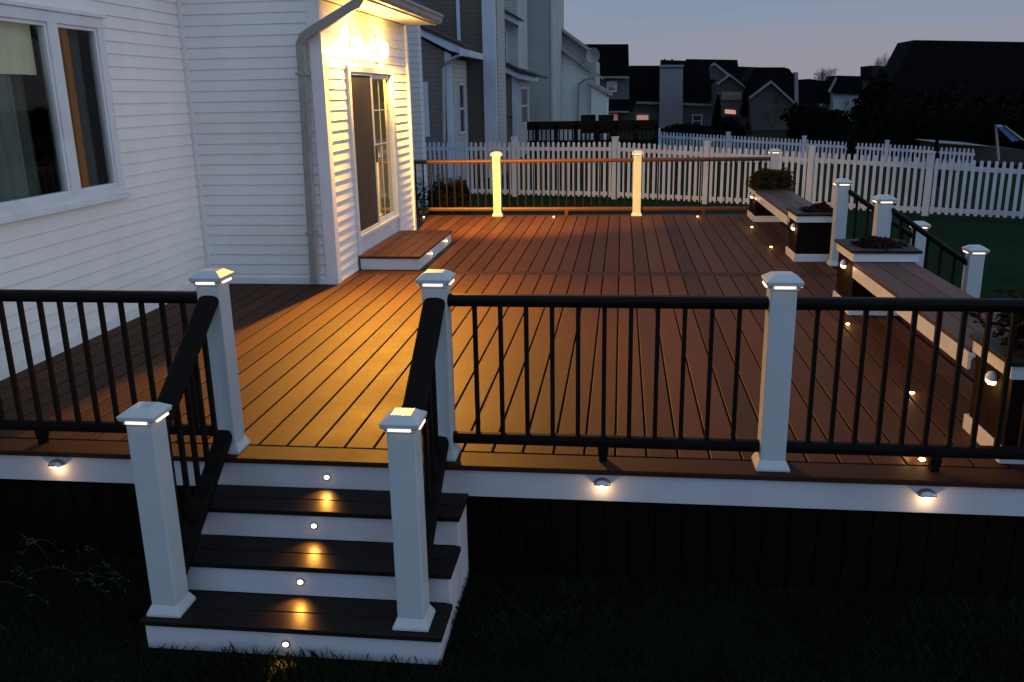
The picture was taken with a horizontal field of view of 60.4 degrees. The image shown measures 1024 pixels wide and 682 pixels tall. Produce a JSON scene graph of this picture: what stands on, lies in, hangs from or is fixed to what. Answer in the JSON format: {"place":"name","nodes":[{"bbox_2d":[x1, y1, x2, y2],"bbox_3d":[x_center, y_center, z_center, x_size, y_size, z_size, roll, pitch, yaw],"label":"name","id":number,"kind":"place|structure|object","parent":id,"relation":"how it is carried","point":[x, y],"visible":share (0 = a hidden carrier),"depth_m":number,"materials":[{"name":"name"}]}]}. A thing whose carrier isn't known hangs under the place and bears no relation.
{"place":"outdoors","nodes":[
{"label":"outdoors","id":0,"kind":"place"},
{"bbox_2d":[0,546,1023,681],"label":"grass","id":1,"kind":"structure","parent":0,"point":[916,622],"depth_m":4.33,"materials":[{"name":"green plant"}]},
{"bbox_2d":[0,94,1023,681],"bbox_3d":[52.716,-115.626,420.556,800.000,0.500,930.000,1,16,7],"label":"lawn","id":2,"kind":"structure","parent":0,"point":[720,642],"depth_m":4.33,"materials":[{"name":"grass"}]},
{"bbox_2d":[0,581,48,627],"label":"weed","id":3,"kind":"object","parent":2,"relation":"on","point":[25,589],"visible":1,"depth_m":4.45,"materials":[{"name":"green plant"}]},
{"bbox_2d":[10,535,96,587],"bbox_3d":[-2.511,1.225,4.731,0.656,0.371,0.262,13,21,40],"label":"weed","id":4,"kind":"object","parent":2,"relation":"on","point":[14,571],"visible":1,"depth_m":4.81,"materials":[{"name":"green plant"}]},
{"bbox_2d":[69,546,129,600],"bbox_3d":[-2.179,1.257,4.673,0.506,0.330,0.197,10,19,35],"label":"weed","id":5,"kind":"object","parent":2,"relation":"on","point":[89,578],"visible":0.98,"depth_m":4.68,"materials":[{"name":"green plant"}]},
{"bbox_2d":[0,0,435,380],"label":"white house","id":6,"kind":"structure","parent":2,"relation":"on","point":[150,145],"depth_m":8.77,"materials":[{"name":"plastic"}]},
{"bbox_2d":[0,0,131,224],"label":"window","id":7,"kind":"structure","parent":6,"relation":"in","point":[60,147],"depth_m":7.07,"materials":[{"name":"white plastic"}]},
{"bbox_2d":[295,0,363,282],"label":"downspout","id":8,"kind":"object","parent":6,"relation":"attached to","point":[326,22],"visible":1,"depth_m":8.86,"materials":[{"name":"grey metal"}]},
{"bbox_2d":[350,34,362,54],"bbox_3d":[-1.714,-3.269,9.703,0.131,0.215,0.112,1,16,7],"label":"wall lamp","id":9,"kind":"object","parent":6,"relation":"attached to","point":[356,45],"visible":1,"depth_m":9.67,"materials":[{"name":"white glass"}]},
{"bbox_2d":[345,65,400,254],"bbox_3d":[-1.685,-2.254,10.760,0.115,2.090,1.960,1,16,7],"label":"sliding door","id":10,"kind":"structure","parent":6,"relation":"in","point":[370,90],"depth_m":10.66,"materials":[{"name":"white glass"}]},
{"bbox_2d":[376,40,387,58],"bbox_3d":[-1.582,-3.566,10.754,0.131,0.215,0.112,1,16,7],"label":"wall lamp","id":11,"kind":"object","parent":6,"relation":"attached to","point":[382,50],"visible":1,"depth_m":10.72,"materials":[{"name":"white glass"}]},
{"bbox_2d":[372,0,443,23],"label":"rain gutter","id":12,"kind":"object","parent":6,"relation":"attached to","point":[410,7],"visible":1,"depth_m":10.54,"materials":[{"name":"grey metal"}]},
{"bbox_2d":[139,484,468,664],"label":"front stairs","id":13,"kind":"structure","parent":2,"relation":"on","point":[211,620],"depth_m":4.45,"materials":[{"name":"brown wood"}]},
{"bbox_2d":[116,402,195,617],"bbox_3d":[-1.702,0.812,4.233,0.181,1.070,0.181,1,16,7],"label":"railing post","id":14,"kind":"object","parent":13,"relation":"on","point":[148,440],"visible":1,"depth_m":4.18,"materials":[{"name":"white plastic"}]},
{"bbox_2d":[157,295,231,576],"bbox_3d":[-1.657,0.487,4.562,0.117,1.326,0.686,1,16,7],"label":"stair handrail","id":15,"kind":"object","parent":14,"relation":"attached to","point":[176,384],"visible":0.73,"depth_m":4.57,"materials":[{"name":"black metal"}]},
{"bbox_2d":[282,640,289,647],"bbox_3d":[-1.088,1.459,4.226,0.040,0.040,0.014,1,16,7],"label":"step light","id":16,"kind":"object","parent":13,"relation":"attached to","point":[285,643],"visible":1,"depth_m":4.22,"materials":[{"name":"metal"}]},
{"bbox_2d":[297,578,303,584],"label":"step light","id":17,"kind":"object","parent":13,"relation":"attached to","point":[300,581],"visible":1,"depth_m":4.43,"materials":[{"name":"metal"}]},
{"bbox_2d":[310,522,317,528],"bbox_3d":[-1.047,0.978,4.646,0.040,0.040,0.014,1,16,7],"label":"step light","id":18,"kind":"object","parent":13,"relation":"attached to","point":[313,525],"visible":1,"depth_m":4.64,"materials":[{"name":"metal"}]},
{"bbox_2d":[379,408,434,631],"bbox_3d":[-0.479,0.831,4.085,0.181,1.070,0.181,1,16,7],"label":"railing post","id":19,"kind":"object","parent":13,"relation":"on","point":[401,427],"visible":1,"depth_m":4.02,"materials":[{"name":"white plastic"}]},
{"bbox_2d":[402,298,448,576],"bbox_3d":[-0.434,0.505,4.414,0.117,1.326,0.686,1,16,7],"label":"stair handrail","id":20,"kind":"object","parent":13,"relation":"attached to","point":[421,392],"visible":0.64,"depth_m":4.45,"materials":[{"name":"black metal"}]},
{"bbox_2d":[0,214,1023,599],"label":"deck","id":21,"kind":"structure","parent":2,"relation":"on","point":[322,370],"depth_m":5.29,"materials":[{"name":"brown wood"}]},
{"bbox_2d":[48,459,64,468],"bbox_3d":[-2.611,0.706,5.032,0.092,0.052,0.039,1,16,7],"label":"fascia light","id":22,"kind":"object","parent":21,"relation":"attached to","point":[56,463],"visible":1,"depth_m":5.02,"materials":[{"name":"metal"}]},
{"bbox_2d":[0,289,211,443],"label":"railing section","id":23,"kind":"object","parent":21,"relation":"on","point":[40,427],"visible":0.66,"depth_m":4.96,"materials":[{"name":"black metal"}]},
{"bbox_2d":[188,268,250,454],"bbox_3d":[-1.613,0.114,4.878,0.181,1.035,0.181,1,16,7],"label":"railing post","id":24,"kind":"object","parent":21,"relation":"on","point":[222,354],"visible":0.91,"depth_m":4.82,"materials":[{"name":"white plastic"}]},
{"bbox_2d":[323,474,329,479],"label":"step light","id":25,"kind":"object","parent":21,"relation":"attached to","point":[326,476],"visible":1,"depth_m":4.86,"materials":[{"name":"metal"}]},
{"bbox_2d":[360,230,451,269],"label":"step","id":26,"kind":"structure","parent":21,"relation":"on","point":[407,250],"depth_m":10.50,"materials":[{"name":"brown wood"}]},
{"bbox_2d":[415,269,460,460],"bbox_3d":[-0.390,0.133,4.729,0.181,1.035,0.181,1,16,7],"label":"railing post","id":27,"kind":"object","parent":21,"relation":"on","point":[434,283],"visible":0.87,"depth_m":4.66,"materials":[{"name":"white plastic"}]},
{"bbox_2d":[414,159,492,215],"bbox_3d":[-1.455,-2.521,14.518,2.320,0.912,0.092,1,16,7],"label":"railing section","id":28,"kind":"object","parent":21,"relation":"on","point":[424,209],"visible":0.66,"depth_m":14.45,"materials":[{"name":"black metal"}]},
{"bbox_2d":[490,151,503,215],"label":"railing post","id":29,"kind":"object","parent":21,"relation":"on","point":[497,185],"visible":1,"depth_m":14.29,"materials":[{"name":"white plastic"}]},
{"bbox_2d":[500,158,633,215],"bbox_3d":[0.883,-2.485,14.234,2.132,0.912,0.092,1,16,7],"label":"railing section","id":30,"kind":"object","parent":21,"relation":"on","point":[566,209],"visible":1,"depth_m":14.20,"materials":[{"name":"black metal"}]},
{"bbox_2d":[593,477,610,487],"bbox_3d":[0.477,0.754,4.658,0.092,0.052,0.039,1,16,7],"label":"fascia light","id":31,"kind":"object","parent":21,"relation":"attached to","point":[601,482],"visible":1,"depth_m":4.65,"materials":[{"name":"metal"}]},
{"bbox_2d":[447,293,768,461],"bbox_3d":[0.485,0.205,4.640,1.632,0.912,0.092,1,16,7],"label":"railing section","id":32,"kind":"object","parent":21,"relation":"on","point":[603,442],"visible":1,"depth_m":4.61,"materials":[{"name":"black metal"}]},
{"bbox_2d":[631,150,643,215],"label":"railing post","id":33,"kind":"object","parent":21,"relation":"on","point":[637,166],"visible":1,"depth_m":14.02,"materials":[{"name":"white plastic"}]},
{"bbox_2d":[641,157,770,215],"bbox_3d":[3.054,-2.452,13.971,1.986,0.912,0.092,1,16,7],"label":"railing section","id":34,"kind":"object","parent":21,"relation":"on","point":[700,159],"visible":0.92,"depth_m":13.95,"materials":[{"name":"black metal"}]},
{"bbox_2d":[747,184,793,221],"bbox_3d":[3.948,-2.124,13.512,0.580,0.493,0.740,1,16,7],"label":"planter box","id":35,"kind":"object","parent":21,"relation":"on","point":[757,211],"visible":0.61,"depth_m":13.24,"materials":[{"name":"white wood"}]},
{"bbox_2d":[741,167,795,188],"bbox_3d":[3.915,-2.433,13.444,0.778,0.449,0.876,1,16,7],"label":"planter bush","id":36,"kind":"object","parent":35,"relation":"in","point":[765,177],"visible":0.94,"depth_m":13.21,"materials":[{"name":"green plant"}]},
{"bbox_2d":[755,190,812,224],"bbox_3d":[3.730,-1.821,11.841,0.522,0.130,2.670,1,16,7],"label":"bench","id":37,"kind":"object","parent":35,"relation":"attached to","point":[776,203],"visible":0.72,"depth_m":11.89,"materials":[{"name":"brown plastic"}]},
{"bbox_2d":[768,148,781,169],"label":"railing post","id":38,"kind":"object","parent":21,"relation":"on","point":[774,156],"visible":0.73,"depth_m":13.67,"materials":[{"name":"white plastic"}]},
{"bbox_2d":[751,271,804,471],"bbox_3d":[1.358,0.159,4.518,0.181,1.035,0.181,1,16,7],"label":"railing post","id":39,"kind":"object","parent":21,"relation":"on","point":[783,287],"visible":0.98,"depth_m":4.46,"materials":[{"name":"white plastic"}]},
{"bbox_2d":[785,207,848,261],"bbox_3d":[3.546,-1.249,10.298,0.580,0.553,0.590,1,16,7],"label":"planter box","id":40,"kind":"object","parent":21,"relation":"on","point":[809,238],"visible":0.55,"depth_m":10.08,"materials":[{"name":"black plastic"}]},
{"bbox_2d":[800,201,832,212],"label":"plant","id":41,"kind":"object","parent":40,"relation":"in","point":[823,207],"visible":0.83,"depth_m":10.17,"materials":[{"name":"green plant"}]},
{"bbox_2d":[826,178,852,265],"bbox_3d":[3.647,-1.321,9.799,0.181,0.960,0.181,1,16,7],"label":"railing post","id":42,"kind":"object","parent":21,"relation":"on","point":[840,206],"visible":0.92,"depth_m":9.73,"materials":[{"name":"white plastic"}]},
{"bbox_2d":[848,189,911,239],"bbox_3d":[4.032,-1.026,9.724,0.682,1.296,0.117,5,17,21],"label":"stair handrail","id":43,"kind":"object","parent":42,"relation":"attached to","point":[869,206],"visible":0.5,"depth_m":9.62,"materials":[{"name":"black metal"}]},
{"bbox_2d":[832,239,922,315],"bbox_3d":[3.243,-0.580,7.887,0.580,0.573,0.650,1,16,7],"label":"planter box","id":44,"kind":"object","parent":21,"relation":"on","point":[847,285],"visible":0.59,"depth_m":7.66,"materials":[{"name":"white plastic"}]},
{"bbox_2d":[840,259,845,267],"bbox_3d":[2.971,-0.694,7.905,0.044,0.080,0.084,1,16,7],"label":"wall light","id":45,"kind":"object","parent":44,"relation":"attached to","point":[842,263],"visible":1,"depth_m":7.88,"materials":[{"name":"white plastic"}]},
{"bbox_2d":[850,234,907,250],"bbox_3d":[3.232,-0.852,7.782,0.526,0.172,0.600,1,16,7],"label":"plant","id":46,"kind":"object","parent":44,"relation":"in","point":[867,241],"visible":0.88,"depth_m":7.71,"materials":[{"name":"green plant"}]},
{"bbox_2d":[852,263,1008,368],"bbox_3d":[3.032,-0.251,6.274,0.522,0.130,2.640,1,16,7],"label":"bench","id":47,"kind":"object","parent":44,"relation":"attached to","point":[896,280],"visible":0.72,"depth_m":6.44,"materials":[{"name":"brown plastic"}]},
{"bbox_2d":[872,194,896,238],"bbox_3d":[3.454,-0.887,8.261,0.181,0.960,0.181,1,16,7],"label":"railing post","id":48,"kind":"object","parent":21,"relation":"on","point":[882,218],"visible":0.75,"depth_m":8.13,"materials":[{"name":"white plastic"}]},
{"bbox_2d":[892,207,966,284],"bbox_3d":[3.841,-0.598,8.205,0.674,1.296,0.117,4,16,18],"label":"stair handrail","id":49,"kind":"object","parent":48,"relation":"attached to","point":[929,236],"visible":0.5,"depth_m":8.08,"materials":[{"name":"black metal"}]},
{"bbox_2d":[786,296,1023,471],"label":"railing section","id":50,"kind":"object","parent":21,"relation":"on","point":[934,454],"visible":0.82,"depth_m":4.43,"materials":[{"name":"black metal"}]},
{"bbox_2d":[917,457,926,461],"bbox_3d":[2.181,0.628,4.678,0.051,0.014,0.051,1,16,7],"label":"deck light","id":51,"kind":"object","parent":21,"relation":"on","point":[921,459],"visible":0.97,"depth_m":4.67,"materials":[{"name":"metal"}]},
{"bbox_2d":[917,488,936,498],"bbox_3d":[2.107,0.779,4.461,0.092,0.052,0.039,1,16,7],"label":"fascia light","id":52,"kind":"object","parent":21,"relation":"attached to","point":[926,493],"visible":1,"depth_m":4.45,"materials":[{"name":"metal"}]},
{"bbox_2d":[962,333,1023,463],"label":"planter box","id":53,"kind":"object","parent":21,"relation":"on","point":[990,406],"visible":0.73,"depth_m":4.69,"materials":[{"name":"black plastic"}]},
{"bbox_2d":[985,371,996,384],"bbox_3d":[2.574,0.198,4.742,0.044,0.080,0.084,1,16,7],"label":"wall light","id":54,"kind":"object","parent":53,"relation":"attached to","point":[990,377],"visible":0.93,"depth_m":4.72,"materials":[{"name":"white plastic"}]},
{"bbox_2d":[968,286,1023,354],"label":"leafy plant","id":55,"kind":"object","parent":53,"relation":"in","point":[1000,324],"visible":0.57,"depth_m":4.74,"materials":[{"name":"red plant"}]},
{"bbox_2d":[1003,312,1023,349],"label":"planter shrub","id":56,"kind":"object","parent":53,"relation":"in","point":[1019,329],"visible":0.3,"depth_m":4.67,"materials":[{"name":"green plant"}]},
{"bbox_2d":[585,44,637,119],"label":"house","id":57,"kind":"structure","parent":2,"relation":"on","point":[613,60],"depth_m":62.52,"materials":[{"name":"grey"}]},
{"bbox_2d":[607,81,616,91],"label":"window","id":58,"kind":"structure","parent":57,"relation":"in","point":[611,85],"depth_m":63.30,"materials":[{"name":"white glass"}]},
{"bbox_2d":[608,114,617,119],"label":"lit window","id":59,"kind":"structure","parent":57,"relation":"in","point":[615,115],"depth_m":63.78,"materials":[{"name":"pink"}]},
{"bbox_2d":[629,59,752,127],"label":"house","id":60,"kind":"structure","parent":2,"relation":"on","point":[665,92],"depth_m":66.03,"materials":[{"name":"grey"}]},
{"bbox_2d":[637,115,647,119],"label":"lit window","id":61,"kind":"structure","parent":60,"relation":"in","point":[639,117],"depth_m":67.42,"materials":[{"name":"pink"}]},
{"bbox_2d":[635,113,649,119],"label":"window frame","id":62,"kind":"structure","parent":60,"relation":"in","point":[636,114],"depth_m":67.40,"materials":[{"name":"white"}]},
{"bbox_2d":[692,114,702,124],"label":"window","id":63,"kind":"structure","parent":60,"relation":"in","point":[696,118],"depth_m":67.04,"materials":[{"name":"white glass"}]},
{"bbox_2d":[814,68,839,80],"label":"bare tree","id":64,"kind":"object","parent":2,"relation":"on","point":[822,74],"visible":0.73,"depth_m":78.36,"materials":[{"name":"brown plant"}]},
{"bbox_2d":[798,66,884,120],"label":"house","id":65,"kind":"structure","parent":2,"relation":"on","point":[833,92],"depth_m":69.37,"materials":[{"name":"grey"}]},
{"bbox_2d":[871,54,888,77],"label":"bare tree","id":66,"kind":"object","parent":2,"relation":"on","point":[878,65],"visible":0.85,"depth_m":64.62,"materials":[{"name":"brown plant"}]},
{"bbox_2d":[862,40,1023,103],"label":"house","id":67,"kind":"structure","parent":2,"relation":"on","point":[981,66],"depth_m":47.55,"materials":[{"name":"black"}]},
{"bbox_2d":[428,130,1023,361],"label":"back lawn","id":68,"kind":"structure","parent":0,"point":[1000,238],"depth_m":21.31,"materials":[{"name":"green plant"}]},
{"bbox_2d":[406,25,427,213],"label":"townhouse","id":69,"kind":"structure","parent":68,"relation":"on","point":[416,87],"depth_m":18.08,"materials":[{"name":"white"}]},
{"bbox_2d":[414,177,435,213],"bbox_3d":[-2.036,-2.336,15.971,1.492,1.539,1.264,-9,17,-26],"label":"shrub","id":70,"kind":"object","parent":68,"relation":"on","point":[419,194],"visible":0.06,"depth_m":15.80,"materials":[{"name":"green plant"}]},
{"bbox_2d":[425,172,471,213],"bbox_3d":[-1.153,-2.351,15.923,0.911,1.423,0.906,1,16,7],"label":"shrub","id":71,"kind":"object","parent":68,"relation":"on","point":[458,191],"visible":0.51,"depth_m":15.70,"materials":[{"name":"green plant"}]},
{"bbox_2d":[420,0,506,185],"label":"townhouse","id":72,"kind":"structure","parent":68,"relation":"on","point":[463,67],"depth_m":27.48,"materials":[{"name":"beige"}]},
{"bbox_2d":[423,82,429,136],"bbox_3d":[-2.522,-6.822,25.929,0.154,1.557,0.070,1,16,7],"label":"window","id":73,"kind":"structure","parent":72,"relation":"in","point":[425,84],"depth_m":25.89,"materials":[{"name":"glass"}]},
{"bbox_2d":[457,83,465,133],"bbox_3d":[-1.554,-7.140,27.016,0.070,1.509,0.950,1,16,7],"label":"window","id":74,"kind":"structure","parent":72,"relation":"in","point":[461,88],"depth_m":27.02,"materials":[{"name":"white glass"}]},
{"bbox_2d":[504,0,546,158],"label":"townhouse","id":75,"kind":"structure","parent":68,"relation":"on","point":[519,75],"depth_m":37.07,"materials":[{"name":"grey"}]},
{"bbox_2d":[505,29,507,61],"bbox_3d":[-0.368,-12.466,37.254,0.359,1.404,0.070,1,16,7],"label":"window","id":76,"kind":"structure","parent":75,"relation":"in","point":[506,45],"depth_m":37.23,"materials":[{"name":"grey glass"}]},
{"bbox_2d":[520,87,527,124],"bbox_3d":[0.526,-10.297,38.502,0.070,1.554,2.600,1,16,7],"label":"window","id":77,"kind":"structure","parent":75,"relation":"in","point":[523,90],"depth_m":38.45,"materials":[{"name":"grey glass"}]},
{"bbox_2d":[527,0,563,140],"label":"townhouse","id":78,"kind":"structure","parent":68,"relation":"on","point":[545,22],"depth_m":42.72,"materials":[{"name":"grey"}]},
{"bbox_2d":[561,28,611,139],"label":"townhouse","id":79,"kind":"structure","parent":68,"relation":"on","point":[584,92],"depth_m":49.17,"materials":[{"name":"grey"}]},
{"bbox_2d":[579,48,599,65],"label":"satellite dish","id":80,"kind":"object","parent":79,"relation":"attached to","point":[592,55],"visible":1,"depth_m":48.11,"materials":[{"name":"grey metal"}]},
{"bbox_2d":[527,120,658,158],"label":"neighbour deck","id":81,"kind":"structure","parent":68,"relation":"on","point":[595,126],"depth_m":27.51,"materials":[{"name":"brown wood"}]},
{"bbox_2d":[581,115,599,139],"bbox_3d":[2.556,-6.874,28.647,0.500,0.950,0.510,-5,16,-12],"label":"deck chair","id":82,"kind":"object","parent":81,"relation":"on","point":[588,117],"visible":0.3,"depth_m":28.74,"materials":[{"name":"brown wood"}]},
{"bbox_2d":[598,115,613,139],"bbox_3d":[3.091,-6.860,28.584,0.500,0.950,0.510,-2,16,-3],"label":"deck chair","id":83,"kind":"object","parent":81,"relation":"on","point":[605,117],"visible":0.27,"depth_m":28.69,"materials":[{"name":"brown wood"}]},
{"bbox_2d":[664,122,720,137],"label":"bush","id":84,"kind":"object","parent":68,"relation":"on","point":[692,129],"visible":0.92,"depth_m":51.51,"materials":[{"name":"green plant"}]},
{"bbox_2d":[710,94,721,134],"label":"evergreen","id":85,"kind":"object","parent":68,"relation":"on","point":[717,113],"visible":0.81,"depth_m":53.33,"materials":[{"name":"green plant"}]},
{"bbox_2d":[425,136,1023,218],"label":"picket fence","id":86,"kind":"object","parent":68,"relation":"on","point":[514,148],"visible":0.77,"depth_m":20.53,"materials":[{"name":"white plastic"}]},
{"bbox_2d":[716,116,741,138],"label":"bush","id":87,"kind":"object","parent":68,"relation":"on","point":[729,124],"visible":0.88,"depth_m":47.62,"materials":[{"name":"green plant"}]},
{"bbox_2d":[737,90,753,136],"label":"evergreen","id":88,"kind":"object","parent":68,"relation":"on","point":[744,106],"visible":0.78,"depth_m":51.24,"materials":[{"name":"green plant"}]},
{"bbox_2d":[736,116,754,139],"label":"bare tree","id":89,"kind":"object","parent":68,"relation":"on","point":[743,122],"visible":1,"depth_m":46.74,"materials":[{"name":"brown plant"}]},
{"bbox_2d":[779,100,821,141],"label":"tree","id":90,"kind":"object","parent":68,"relation":"on","point":[794,124],"visible":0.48,"depth_m":45.30,"materials":[{"name":"green plant"}]},
{"bbox_2d":[658,128,974,166],"bbox_3d":[10.342,-6.932,31.393,11.074,1.258,0.150,8,18,30],"label":"picket fence","id":91,"kind":"object","parent":68,"relation":"on","point":[729,140],"visible":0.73,"depth_m":31.30,"materials":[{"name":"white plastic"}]},
{"bbox_2d":[802,106,860,145],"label":"bush","id":92,"kind":"object","parent":68,"relation":"on","point":[824,124],"visible":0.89,"depth_m":41.24,"materials":[{"name":"green plant"}]},
{"bbox_2d":[841,100,853,137],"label":"bare tree","id":93,"kind":"object","parent":68,"relation":"on","point":[844,109],"visible":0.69,"depth_m":43.26,"materials":[{"name":"brown plant"}]},
{"bbox_2d":[844,125,856,180],"bbox_3d":[9.772,-5.379,25.345,0.371,1.695,0.343,1,16,7],"label":"upright shrub","id":94,"kind":"object","parent":68,"relation":"on","point":[851,145],"visible":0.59,"depth_m":25.22,"materials":[{"name":"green plant"}]},
{"bbox_2d":[848,68,902,142],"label":"tree","id":95,"kind":"object","parent":68,"relation":"on","point":[880,87],"visible":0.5,"depth_m":42.33,"materials":[{"name":"green plant"}]},
{"bbox_2d":[882,80,964,145],"bbox_3d":[18.496,-10.001,39.391,4.147,3.162,3.296,1,16,7],"label":"tree","id":96,"kind":"object","parent":68,"relation":"on","point":[932,99],"visible":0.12,"depth_m":38.54,"materials":[{"name":"green plant"}]},
{"bbox_2d":[923,139,941,190],"bbox_3d":[10.948,-4.562,22.809,0.537,1.327,0.486,1,16,7],"label":"upright shrub","id":97,"kind":"object","parent":68,"relation":"on","point":[936,146],"visible":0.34,"depth_m":22.72,"materials":[{"name":"green plant"}]},
{"bbox_2d":[849,95,1023,158],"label":"hedge row","id":98,"kind":"object","parent":68,"relation":"on","point":[910,131],"visible":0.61,"depth_m":32.73,"materials":[{"name":"green plant"}]},
{"bbox_2d":[915,139,1023,164],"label":"swimming pool","id":99,"kind":"structure","parent":68,"relation":"on","point":[985,153],"depth_m":29.09,"materials":[{"name":"grey"}]},
{"bbox_2d":[942,91,1013,142],"bbox_3d":[19.752,-9.171,37.181,3.762,2.739,3.206,1,16,7],"label":"tree","id":100,"kind":"object","parent":68,"relation":"on","point":[1002,99],"visible":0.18,"depth_m":36.39,"materials":[{"name":"green plant"}]},
{"bbox_2d":[995,125,1023,160],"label":"play slide","id":101,"kind":"object","parent":68,"relation":"on","point":[1009,134],"visible":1,"depth_m":27.92,"materials":[{"name":"blue plastic"}]},
{"bbox_3d":[4.106,-0.221,9.199,0.820,0.508,1.730,1,16,7],"label":"side stairs","id":102,"kind":"object","parent":68,"relation":"on","visible":0},
{"bbox_2d":[910,221,930,266],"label":"railing post","id":103,"kind":"object","parent":102,"relation":"on","point":[920,241],"visible":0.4,"depth_m":9.49,"materials":[{"name":"white plastic"}]},
{"bbox_2d":[961,245,989,356],"bbox_3d":[4.227,-0.370,8.132,0.181,1.035,0.181,1,16,7],"label":"railing post","id":104,"kind":"object","parent":102,"relation":"on","point":[972,272],"visible":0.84,"depth_m":8.00,"materials":[{"name":"white plastic"}]},
{"bbox_2d":[709,62,798,130],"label":"house","id":105,"kind":"structure","parent":0,"point":[768,89],"depth_m":58.85,"materials":[{"name":"grey brick"}]},
{"bbox_2d":[725,109,735,113],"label":"lit window","id":106,"kind":"structure","parent":105,"relation":"in","point":[726,111],"depth_m":60.85,"materials":[{"name":"white"}]},
{"bbox_2d":[722,92,741,99],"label":"window","id":107,"kind":"structure","parent":105,"relation":"in","point":[725,95],"depth_m":60.57,"materials":[{"name":"grey glass"}]},
{"bbox_2d":[774,92,777,101],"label":"window","id":108,"kind":"structure","parent":105,"relation":"in","point":[775,93],"depth_m":58.37,"materials":[{"name":"black glass"}]},
{"bbox_2d":[564,0,1023,80],"label":"sky","id":109,"kind":"structure","parent":0,"point":[804,37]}
]}

